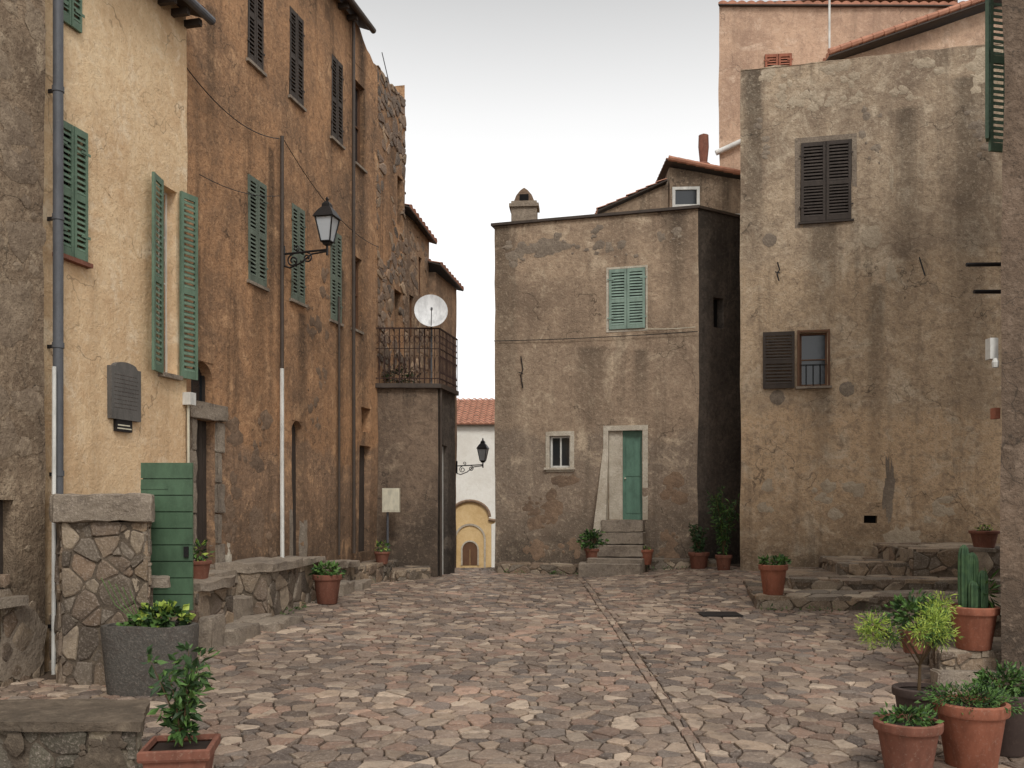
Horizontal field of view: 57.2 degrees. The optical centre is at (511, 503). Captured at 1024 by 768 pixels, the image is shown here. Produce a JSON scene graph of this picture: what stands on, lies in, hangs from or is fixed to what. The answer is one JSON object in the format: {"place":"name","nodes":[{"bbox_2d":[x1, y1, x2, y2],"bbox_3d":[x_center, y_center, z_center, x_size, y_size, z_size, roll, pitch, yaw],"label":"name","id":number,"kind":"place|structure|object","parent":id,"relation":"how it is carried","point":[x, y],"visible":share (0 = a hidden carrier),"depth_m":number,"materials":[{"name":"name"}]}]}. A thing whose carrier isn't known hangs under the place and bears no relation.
{"place":"outdoors","nodes":[
{"label":"outdoors","id":0,"kind":"place"},
{"bbox_2d":[0,563,1009,767],"bbox_3d":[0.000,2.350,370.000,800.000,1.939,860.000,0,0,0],"label":"ground","id":1,"kind":"structure","parent":0,"point":[48,675],"depth_m":8.86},
{"bbox_2d":[0,0,46,686],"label":"walls","id":2,"kind":"structure","parent":1,"relation":"on","point":[22,363],"depth_m":9.82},
{"bbox_2d":[0,499,2,587],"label":"window","id":3,"kind":"structure","parent":2,"relation":"attached to","point":[1,536],"depth_m":9.68,"materials":[{"name":"black glass"}]},
{"bbox_2d":[0,595,28,608],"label":"sill","id":4,"kind":"structure","parent":2,"relation":"attached to","point":[14,601],"depth_m":9.51,"materials":[{"name":"stone"}]},
{"bbox_2d":[0,0,48,686],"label":"render patches","id":5,"kind":"object","parent":2,"relation":"attached to","point":[22,639],"visible":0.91,"depth_m":9.72,"materials":[{"name":"paint"}]},
{"bbox_2d":[0,698,149,767],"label":"stone wall","id":6,"kind":"structure","parent":1,"relation":"on","point":[70,733],"depth_m":6.55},
{"bbox_2d":[47,493,170,685],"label":"stone pillar","id":7,"kind":"structure","parent":1,"relation":"on","point":[106,538],"depth_m":9.58,"materials":[{"name":"stone"}]},
{"bbox_2d":[43,0,187,671],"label":"walls","id":8,"kind":"structure","parent":1,"relation":"on","point":[124,83],"depth_m":11.45,"materials":[{"name":"yellow paint"}]},
{"bbox_2d":[47,0,63,627],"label":"drainpipe","id":9,"kind":"object","parent":8,"relation":"attached to","point":[57,217],"visible":0.72,"depth_m":10.22,"materials":[{"name":"grey metal"}]},
{"bbox_2d":[64,0,84,32],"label":"shutters","id":10,"kind":"object","parent":8,"relation":"attached to","point":[69,17],"visible":0.81,"depth_m":10.62,"materials":[{"name":"green paint"}]},
{"bbox_2d":[64,121,90,261],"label":"shutters","id":11,"kind":"object","parent":8,"relation":"attached to","point":[71,191],"visible":0.81,"depth_m":10.65,"materials":[{"name":"green paint"}]},
{"bbox_2d":[64,253,92,268],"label":"sill","id":12,"kind":"structure","parent":8,"relation":"attached to","point":[77,261],"depth_m":10.68,"materials":[{"name":"ceramic"}]},
{"bbox_2d":[113,419,131,432],"bbox_3d":[-4.784,-0.951,11.516,0.073,0.145,0.316,0,0,13],"label":"street name sign","id":13,"kind":"object","parent":8,"relation":"attached to","point":[119,425],"visible":1,"depth_m":11.47,"materials":[{"name":"black metal"}]},
{"bbox_2d":[51,366,195,674],"bbox_3d":[-4.705,0.290,11.537,0.123,3.620,2.879,0,0,12],"label":"electric conduit","id":14,"kind":"object","parent":8,"relation":"attached to","point":[189,399],"visible":0.66,"depth_m":10.13,"materials":[{"name":"white paint"}]},
{"bbox_2d":[107,362,140,421],"bbox_3d":[-4.773,-1.377,11.536,0.087,0.707,0.583,0,0,13],"label":"memorial plaque","id":15,"kind":"object","parent":8,"relation":"attached to","point":[123,390],"visible":1,"depth_m":11.47,"materials":[{"name":"stone"}]},
{"bbox_2d":[159,192,166,371],"bbox_3d":[-4.737,-2.964,12.532,0.050,2.483,0.391,0,0,13],"label":"window","id":16,"kind":"structure","parent":8,"relation":"attached to","point":[165,330],"depth_m":12.67,"materials":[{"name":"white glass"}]},
{"bbox_2d":[152,171,197,379],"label":"open shutters","id":17,"kind":"object","parent":8,"relation":"attached to","point":[191,374],"visible":1,"depth_m":12.70,"materials":[{"name":"green paint"}]},
{"bbox_2d":[158,0,215,28],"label":"gutter and rafters","id":18,"kind":"object","parent":8,"relation":"attached to","point":[196,6],"visible":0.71,"depth_m":12.57,"materials":[{"name":"grey metal"}]},
{"bbox_2d":[186,67,377,246],"bbox_3d":[-3.711,-5.417,16.548,0.014,1.483,7.545,0,0,13],"label":"overhead cable","id":19,"kind":"object","parent":8,"relation":"attached to","point":[263,135],"visible":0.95,"depth_m":14.68,"materials":[{"name":"rubber"}]},
{"bbox_2d":[48,560,431,670],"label":"stone terrace","id":20,"kind":"structure","parent":1,"relation":"on","point":[275,593],"depth_m":14.06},
{"bbox_2d":[141,463,192,609],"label":"green gate","id":21,"kind":"structure","parent":20,"relation":"on","point":[169,486],"depth_m":10.48,"materials":[{"name":"paint"}]},
{"bbox_2d":[374,540,390,563],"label":"potted plant","id":22,"kind":"object","parent":20,"relation":"on","point":[381,556],"visible":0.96,"depth_m":19.41,"materials":[{"name":"green plant"}]},
{"bbox_2d":[382,488,399,560],"bbox_3d":[-2.540,0.540,19.746,0.360,1.720,0.168,0,0,0],"label":"junction box on post","id":23,"kind":"object","parent":20,"relation":"on","point":[390,499],"visible":0.93,"depth_m":19.66,"materials":[{"name":"beige metal"}]},
{"bbox_2d":[193,555,370,651],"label":"stone steps","id":24,"kind":"structure","parent":1,"relation":"on","point":[215,632],"depth_m":12.98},
{"bbox_2d":[193,538,214,579],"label":"potted plant","id":25,"kind":"object","parent":24,"relation":"on","point":[201,566],"visible":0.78,"depth_m":11.91,"materials":[{"name":"green plant"}]},
{"bbox_2d":[164,0,405,567],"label":"walls","id":26,"kind":"structure","parent":1,"relation":"on","point":[239,341],"depth_m":16.19,"materials":[{"name":"brown paint"}]},
{"bbox_2d":[190,364,204,401],"bbox_3d":[-4.628,-1.752,13.612,0.050,0.604,0.588,0,0,13],"label":"window","id":27,"kind":"structure","parent":26,"relation":"attached to","point":[197,387],"depth_m":13.81,"materials":[{"name":"black glass"}]},
{"bbox_2d":[185,401,307,582],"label":"stone door surrounds","id":28,"kind":"object","parent":26,"relation":"attached to","point":[213,412],"visible":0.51,"depth_m":13.90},
{"bbox_2d":[247,0,264,70],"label":"shutters","id":29,"kind":"object","parent":26,"relation":"attached to","point":[253,16],"visible":1,"depth_m":15.07,"materials":[{"name":"brown wood"}]},
{"bbox_2d":[247,174,267,286],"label":"shutters","id":30,"kind":"object","parent":26,"relation":"attached to","point":[258,237],"visible":1,"depth_m":15.09,"materials":[{"name":"green paint"}]},
{"bbox_2d":[220,267,329,560],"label":"render patches","id":31,"kind":"object","parent":26,"relation":"attached to","point":[256,515],"visible":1,"depth_m":15.05,"materials":[{"name":"paint"}]},
{"bbox_2d":[194,420,363,558],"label":"plank doors","id":32,"kind":"structure","parent":26,"relation":"attached to","point":[200,449],"depth_m":13.90,"materials":[{"name":"brown wood"}]},
{"bbox_2d":[288,6,304,105],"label":"shutters","id":33,"kind":"object","parent":26,"relation":"attached to","point":[295,59],"visible":1,"depth_m":16.50,"materials":[{"name":"brown wood"}]},
{"bbox_2d":[291,203,305,303],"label":"shutters","id":34,"kind":"object","parent":26,"relation":"attached to","point":[299,212],"visible":0.89,"depth_m":16.56,"materials":[{"name":"green paint"}]},
{"bbox_2d":[284,197,341,268],"bbox_3d":[-3.432,-4.588,15.904,1.012,1.184,0.367,0,0,13],"label":"street lamp","id":35,"kind":"object","parent":26,"relation":"attached to","point":[327,218],"visible":0.97,"depth_m":15.76,"materials":[{"name":"black metal"}]},
{"bbox_2d":[280,21,355,556],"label":"wall downpipes","id":36,"kind":"structure","parent":26,"relation":"attached to","point":[282,338],"depth_m":18.18,"materials":[{"name":"metal"}]},
{"bbox_2d":[331,233,342,322],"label":"shutters","id":37,"kind":"object","parent":26,"relation":"attached to","point":[336,278],"visible":0.88,"depth_m":18.16,"materials":[{"name":"green paint"}]},
{"bbox_2d":[331,54,343,144],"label":"shutters","id":38,"kind":"object","parent":26,"relation":"attached to","point":[336,103],"visible":1,"depth_m":18.19,"materials":[{"name":"brown wood"}]},
{"bbox_2d":[350,256,357,328],"bbox_3d":[-3.267,-4.291,19.218,0.050,1.482,0.498,0,0,13],"label":"window","id":39,"kind":"structure","parent":26,"relation":"attached to","point":[356,294],"depth_m":19.41,"materials":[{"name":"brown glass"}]},
{"bbox_2d":[338,0,375,33],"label":"gutter and rafters","id":40,"kind":"object","parent":26,"relation":"attached to","point":[359,13],"visible":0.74,"depth_m":18.70,"materials":[{"name":"metal"}]},
{"bbox_2d":[355,85,359,163],"bbox_3d":[-3.265,-7.809,19.405,0.050,1.704,0.507,0,0,13],"label":"window","id":41,"kind":"structure","parent":26,"relation":"attached to","point":[357,124],"depth_m":19.61,"materials":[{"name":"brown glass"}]},
{"bbox_2d":[376,64,406,382],"bbox_3d":[-2.734,-6.150,21.226,0.159,6.714,1.855,0,0,14],"label":"exposed masonry","id":42,"kind":"object","parent":26,"relation":"attached to","point":[397,99],"visible":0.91,"depth_m":21.13,"materials":[{"name":"stone"}]},
{"bbox_2d":[375,327,458,576],"bbox_3d":[-2.150,-0.598,21.031,1.597,6.421,1.815,0,0,9],"label":"balcony annex","id":43,"kind":"object","parent":1,"relation":"on","point":[416,424],"visible":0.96,"depth_m":20.38,"materials":[{"name":"paint"}]},
{"bbox_2d":[414,295,447,382],"bbox_3d":[-1.744,-3.561,20.218,0.537,1.922,0.537,0,0,38],"label":"satellite dish","id":44,"kind":"object","parent":43,"relation":"on","point":[431,311],"visible":1,"depth_m":20.28,"materials":[{"name":"metal"}]},
{"bbox_2d":[439,389,442,576],"bbox_3d":[-1.610,-0.400,20.781,0.179,4.200,0.747,0,0,0],"label":"drainpipe","id":45,"kind":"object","parent":43,"relation":"attached to","point":[440,390],"depth_m":20.42,"materials":[{"name":"metal"}]},
{"bbox_2d":[405,214,428,382],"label":"walls","id":46,"kind":"structure","parent":1,"relation":"on","point":[411,224],"depth_m":23.03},
{"bbox_2d":[405,230,429,382],"bbox_3d":[-2.359,-4.249,23.141,0.114,4.716,1.886,0,0,13],"label":"exposed masonry","id":47,"kind":"object","parent":46,"relation":"attached to","point":[413,275],"visible":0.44,"depth_m":23.08,"materials":[{"name":"stone"}]},
{"bbox_2d":[405,204,436,244],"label":"tiled roof","id":48,"kind":"structure","parent":46,"relation":"on","point":[416,218],"depth_m":22.98,"materials":[{"name":"tile"}]},
{"bbox_2d":[429,273,456,567],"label":"walls","id":49,"kind":"structure","parent":1,"relation":"on","point":[442,289],"depth_m":25.05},
{"bbox_2d":[428,259,463,290],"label":"tiled roof","id":50,"kind":"structure","parent":49,"relation":"on","point":[440,269],"depth_m":24.78,"materials":[{"name":"tile"}]},
{"bbox_2d":[456,438,488,474],"bbox_3d":[-1.109,-1.301,25.959,0.931,1.027,0.306,0,0,12],"label":"street lamp","id":51,"kind":"object","parent":49,"relation":"attached to","point":[482,448],"visible":1,"depth_m":25.85,"materials":[{"name":"black metal"}]},
{"bbox_2d":[456,499,493,567],"bbox_3d":[-1.699,1.815,38.340,2.216,3.970,0.920,0,0,0],"label":"ochre chapel portal","id":52,"kind":"object","parent":1,"relation":"on","point":[474,521],"visible":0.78,"depth_m":38.00,"materials":[{"name":"paint"}]},
{"bbox_2d":[456,425,494,566],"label":"walls","id":53,"kind":"structure","parent":1,"relation":"on","point":[476,483],"depth_m":44.71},
{"bbox_2d":[456,398,494,424],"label":"tiled roof","id":54,"kind":"structure","parent":53,"relation":"on","point":[475,412],"depth_m":46.14,"materials":[{"name":"tile"}]},
{"bbox_2d":[494,208,740,570],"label":"walls","id":55,"kind":"structure","parent":1,"relation":"on","point":[679,394],"depth_m":21.62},
{"bbox_2d":[509,188,539,220],"bbox_3d":[0.307,-7.090,22.999,0.720,1.180,0.550,0,0,5],"label":"chimney","id":56,"kind":"object","parent":55,"relation":"on","point":[524,205],"visible":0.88,"depth_m":22.78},
{"bbox_2d":[546,431,573,471],"bbox_3d":[1.125,-1.212,21.920,0.680,0.947,0.075,0,0,16],"label":"window surround","id":57,"kind":"object","parent":55,"relation":"attached to","point":[560,433],"visible":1,"depth_m":21.87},
{"bbox_2d":[551,436,569,466],"bbox_3d":[1.150,-1.208,22.020,0.491,0.739,0.050,0,0,16],"label":"window","id":58,"kind":"structure","parent":57,"relation":"in","point":[560,447],"depth_m":22.02,"materials":[{"name":"paint"}]},
{"bbox_2d":[502,224,689,560],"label":"render patches","id":59,"kind":"object","parent":55,"relation":"attached to","point":[551,506],"visible":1,"depth_m":21.90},
{"bbox_2d":[500,327,697,340],"bbox_3d":[1.858,-3.887,21.617,4.766,0.155,0.016,0,0,16],"label":"cable","id":60,"kind":"object","parent":55,"relation":"attached to","point":[608,336],"visible":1,"depth_m":21.48,"materials":[{"name":"black metal"}]},
{"bbox_2d":[593,431,622,531],"bbox_3d":[2.205,-0.509,21.494,0.604,2.317,0.560,0,0,16],"label":"plaster flare","id":61,"kind":"object","parent":55,"relation":"attached to","point":[611,477],"visible":0.82,"depth_m":21.57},
{"bbox_2d":[577,520,648,576],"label":"door steps","id":62,"kind":"structure","parent":55,"relation":"attached to","point":[620,552],"depth_m":20.62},
{"bbox_2d":[576,528,608,557],"bbox_3d":[1.792,0.933,20.910,0.744,0.774,0.646,0,0,0],"label":"potted plant","id":63,"kind":"object","parent":62,"relation":"on","point":[590,551],"visible":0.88,"depth_m":20.80,"materials":[{"name":"green plant"}]},
{"bbox_2d":[640,545,653,564],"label":"potted plant","id":64,"kind":"object","parent":62,"relation":"on","point":[647,555],"visible":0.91,"depth_m":20.48,"materials":[{"name":"green plant"}]},
{"bbox_2d":[491,205,740,228],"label":"cornice","id":65,"kind":"structure","parent":55,"relation":"on","point":[493,225],"depth_m":21.51,"materials":[{"name":"stone"}]},
{"bbox_2d":[603,425,647,519],"bbox_3d":[2.602,-0.707,21.481,1.022,2.160,0.080,0,0,16],"label":"door surround","id":66,"kind":"object","parent":55,"relation":"attached to","point":[607,429],"visible":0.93,"depth_m":21.32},
{"bbox_2d":[606,265,647,332],"bbox_3d":[2.632,-4.677,21.479,0.950,1.492,0.068,0,0,16],"label":"window surround","id":67,"kind":"object","parent":55,"relation":"attached to","point":[607,296],"visible":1,"depth_m":21.55,"materials":[{"name":"paint"}]},
{"bbox_2d":[607,267,646,329],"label":"shutters","id":68,"kind":"object","parent":67,"relation":"attached to","point":[626,299],"visible":1,"depth_m":21.42,"materials":[{"name":"green paint"}]},
{"bbox_2d":[623,431,642,519],"bbox_3d":[2.777,-0.647,21.528,0.470,2.040,0.110,0,0,16],"label":"green door","id":69,"kind":"structure","parent":55,"relation":"attached to","point":[632,475],"depth_m":21.54,"materials":[{"name":"paint"}]},
{"bbox_2d":[603,167,740,236],"bbox_3d":[3.945,-7.378,23.844,3.497,1.760,1.919,0,0,0],"label":"rooftop room","id":70,"kind":"object","parent":55,"relation":"on","point":[722,193],"visible":0.47,"depth_m":22.97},
{"bbox_2d":[595,155,740,213],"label":"rooftop tiles","id":71,"kind":"object","parent":70,"relation":"on","point":[691,165],"visible":0.34,"depth_m":22.98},
{"bbox_2d":[672,186,699,206],"bbox_3d":[4.263,-7.505,23.003,0.663,0.502,0.050,0,0,3],"label":"window","id":72,"kind":"structure","parent":70,"relation":"attached to","point":[685,196],"depth_m":23.01,"materials":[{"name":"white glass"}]},
{"bbox_2d":[698,133,740,226],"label":"rooftop vents","id":73,"kind":"object","parent":55,"relation":"on","point":[703,143],"visible":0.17,"depth_m":24.40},
{"bbox_2d":[704,486,740,570],"bbox_3d":[4.496,0.535,19.701,0.892,1.850,0.648,0,0,0],"label":"potted plant","id":74,"kind":"object","parent":1,"relation":"on","point":[723,561],"visible":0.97,"depth_m":19.63,"materials":[{"name":"green plant"}]},
{"bbox_2d":[718,0,957,537],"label":"walls","id":75,"kind":"structure","parent":1,"relation":"on","point":[750,37],"depth_m":24.86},
{"bbox_2d":[715,139,739,154],"bbox_3d":[5.759,-9.450,24.876,0.752,0.422,0.140,0,0,6],"label":"overflow pipe","id":76,"kind":"object","parent":75,"relation":"attached to","point":[727,147],"visible":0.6,"depth_m":24.83,"materials":[{"name":"white paint"}]},
{"bbox_2d":[764,53,792,66],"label":"shutters","id":77,"kind":"object","parent":75,"relation":"attached to","point":[778,58],"visible":0.3,"depth_m":24.82,"materials":[{"name":"wood"}]},
{"bbox_2d":[718,0,964,7],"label":"tiled roof","id":78,"kind":"structure","parent":75,"relation":"on","point":[857,4],"depth_m":24.59,"materials":[{"name":"tile"}]},
{"bbox_2d":[773,0,952,2],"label":"roof deck","id":79,"kind":"structure","parent":75,"relation":"on","point":[890,1],"depth_m":24.82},
{"bbox_2d":[740,43,1004,570],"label":"walls","id":80,"kind":"structure","parent":1,"relation":"on","point":[912,364],"depth_m":18.88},
{"bbox_2d":[763,331,823,388],"bbox_3d":[5.803,-2.945,19.241,1.281,1.164,0.109,0,0,7],"label":"open shutter","id":81,"kind":"object","parent":80,"relation":"attached to","point":[772,384],"visible":1,"depth_m":19.27,"materials":[{"name":"brown wood"}]},
{"bbox_2d":[797,329,829,388],"bbox_3d":[6.160,-2.946,19.180,0.639,1.201,0.090,0,0,13],"label":"window surround","id":82,"kind":"object","parent":80,"relation":"attached to","point":[798,348],"visible":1,"depth_m":19.20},
{"bbox_2d":[800,332,826,385],"bbox_3d":[6.182,-2.946,19.268,0.549,1.101,0.050,0,0,13],"label":"window","id":83,"kind":"structure","parent":82,"relation":"in","point":[813,348],"depth_m":19.28,"materials":[{"name":"grey wood"}]},
{"bbox_2d":[799,139,852,221],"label":"shutters","id":84,"kind":"object","parent":80,"relation":"attached to","point":[824,183],"visible":1,"depth_m":19.08,"materials":[{"name":"brown wood"}]},
{"bbox_2d":[795,137,856,228],"bbox_3d":[6.391,-6.563,19.138,1.203,1.846,0.066,0,0,13],"label":"window surround","id":85,"kind":"object","parent":80,"relation":"attached to","point":[798,141],"visible":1,"depth_m":19.17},
{"bbox_2d":[798,218,853,224],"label":"sill","id":86,"kind":"structure","parent":80,"relation":"attached to","point":[825,221],"depth_m":19.07,"materials":[{"name":"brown stone"}]},
{"bbox_2d":[753,47,1001,542],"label":"render patches","id":87,"kind":"object","parent":80,"relation":"attached to","point":[871,236],"visible":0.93,"depth_m":18.91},
{"bbox_2d":[847,7,1001,58],"bbox_3d":[9.367,-10.368,22.215,4.942,2.960,1.987,0,0,26],"label":"storey","id":88,"kind":"object","parent":80,"relation":"on","point":[967,31],"visible":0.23,"depth_m":22.00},
{"bbox_2d":[823,0,1001,60],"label":"tiled roof","id":89,"kind":"structure","parent":88,"relation":"on","point":[925,23],"depth_m":21.63,"materials":[{"name":"ceramic"}]},
{"bbox_2d":[741,542,1003,690],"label":"stone steps","id":90,"kind":"structure","parent":1,"relation":"on","point":[883,574],"depth_m":15.78,"materials":[{"name":"stone"}]},
{"bbox_2d":[758,553,791,594],"bbox_3d":[4.176,1.117,14.953,0.540,0.666,0.479,0,0,0],"label":"potted plant","id":91,"kind":"object","parent":90,"relation":"on","point":[773,575],"visible":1,"depth_m":14.81,"materials":[{"name":"green plant"}]},
{"bbox_2d":[947,545,1002,650],"bbox_3d":[4.765,0.956,9.620,0.564,1.068,0.493,0,0,0],"label":"potted cactus","id":92,"kind":"object","parent":90,"relation":"on","point":[978,612],"visible":0.97,"depth_m":9.53,"materials":[{"name":"ceramic"}]},
{"bbox_2d":[968,524,999,547],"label":"potted plant","id":93,"kind":"object","parent":90,"relation":"on","point":[985,538],"visible":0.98,"depth_m":16.45,"materials":[{"name":"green plant"}]},
{"bbox_2d":[1002,0,1023,687],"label":"walls","id":94,"kind":"structure","parent":1,"relation":"on","point":[1013,253],"depth_m":9.29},
{"bbox_2d":[965,262,1003,293],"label":"iron bars","id":95,"kind":"object","parent":94,"relation":"attached to","point":[984,264],"visible":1,"depth_m":9.75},
{"bbox_2d":[985,338,999,418],"bbox_3d":[4.840,-1.255,9.423,0.100,0.810,0.153,0,0,0],"label":"doorbell light","id":96,"kind":"object","parent":94,"relation":"attached to","point":[991,348],"visible":1,"depth_m":9.40,"materials":[{"name":"white paint"}]},
{"bbox_2d":[985,0,1001,152],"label":"open shutter","id":97,"kind":"object","parent":94,"relation":"attached to","point":[992,57],"visible":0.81,"depth_m":9.92,"materials":[{"name":"green paint"}]},
{"bbox_2d":[0,566,1023,767],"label":"cobblestone paving","id":98,"kind":"structure","parent":0,"point":[423,606],"depth_m":9.71,"materials":[{"name":"stone"}]},
{"bbox_2d":[101,578,198,696],"bbox_3d":[-3.572,1.345,9.250,0.944,1.232,0.447,0,0,0],"label":"stone trough planter","id":99,"kind":"object","parent":98,"relation":"on","point":[125,645],"visible":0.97,"depth_m":9.05,"materials":[{"name":"stone"}]},
{"bbox_2d":[137,641,220,767],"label":"potted plant","id":100,"kind":"object","parent":98,"relation":"on","point":[179,746],"visible":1,"depth_m":6.13,"materials":[{"name":"green plant"}]},
{"bbox_2d":[308,560,345,604],"bbox_3d":[-3.035,1.283,15.404,0.638,0.718,0.565,0,0,0],"label":"potted plant","id":101,"kind":"object","parent":98,"relation":"on","point":[327,585],"visible":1,"depth_m":15.25,"materials":[{"name":"green plant"}]},
{"bbox_2d":[280,566,907,613],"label":"weeds","id":102,"kind":"object","parent":98,"relation":"on","point":[304,605],"visible":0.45,"depth_m":14.67,"materials":[{"name":"green plant"}]},
{"bbox_2d":[497,558,716,574],"bbox_3d":[2.161,1.663,21.407,5.166,0.883,0.661,0,0,17],"label":"rock plinth","id":103,"kind":"object","parent":98,"relation":"on","point":[567,568],"visible":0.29,"depth_m":21.42,"materials":[{"name":"stone"}]},
{"bbox_2d":[688,522,709,568],"bbox_3d":[4.054,0.932,20.436,0.484,1.095,0.571,0,0,0],"label":"potted plant","id":104,"kind":"object","parent":98,"relation":"on","point":[698,559],"visible":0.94,"depth_m":20.32,"materials":[{"name":"green plant"}]},
{"bbox_2d":[696,612,742,616],"bbox_3d":[3.150,1.678,14.250,0.600,0.018,0.500,0,0,0],"label":"drain cover","id":105,"kind":"object","parent":98,"relation":"on","point":[719,614],"visible":1,"depth_m":14.11,"materials":[{"name":"black metal"}]},
{"bbox_2d":[853,591,962,718],"bbox_3d":[3.252,1.309,7.671,0.843,1.207,0.646,0,0,0],"label":"potted plant","id":106,"kind":"object","parent":98,"relation":"on","point":[904,693],"visible":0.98,"depth_m":7.67,"materials":[{"name":"green plant"}]},
{"bbox_2d":[872,702,943,767],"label":"potted plant","id":107,"kind":"object","parent":98,"relation":"on","point":[907,739],"visible":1,"depth_m":6.65,"materials":[{"name":"green plant"}]},
{"bbox_2d":[881,588,947,653],"bbox_3d":[4.305,1.242,9.993,0.737,0.696,0.553,0,0,0],"label":"potted plant","id":108,"kind":"object","parent":98,"relation":"on","point":[904,603],"visible":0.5,"depth_m":9.97,"materials":[{"name":"green plant"}]},
{"bbox_2d":[914,681,1023,767],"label":"potted plant","id":109,"kind":"object","parent":98,"relation":"on","point":[973,732],"visible":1,"depth_m":6.80,"materials":[{"name":"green plant"}]},
{"bbox_2d":[962,659,1023,756],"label":"potted plant","id":110,"kind":"object","parent":98,"relation":"on","point":[1013,741],"visible":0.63,"depth_m":7.15,"materials":[{"name":"green plant"}]},
{"bbox_2d":[355,0,967,399],"label":"sky","id":111,"kind":"structure","parent":0,"point":[581,106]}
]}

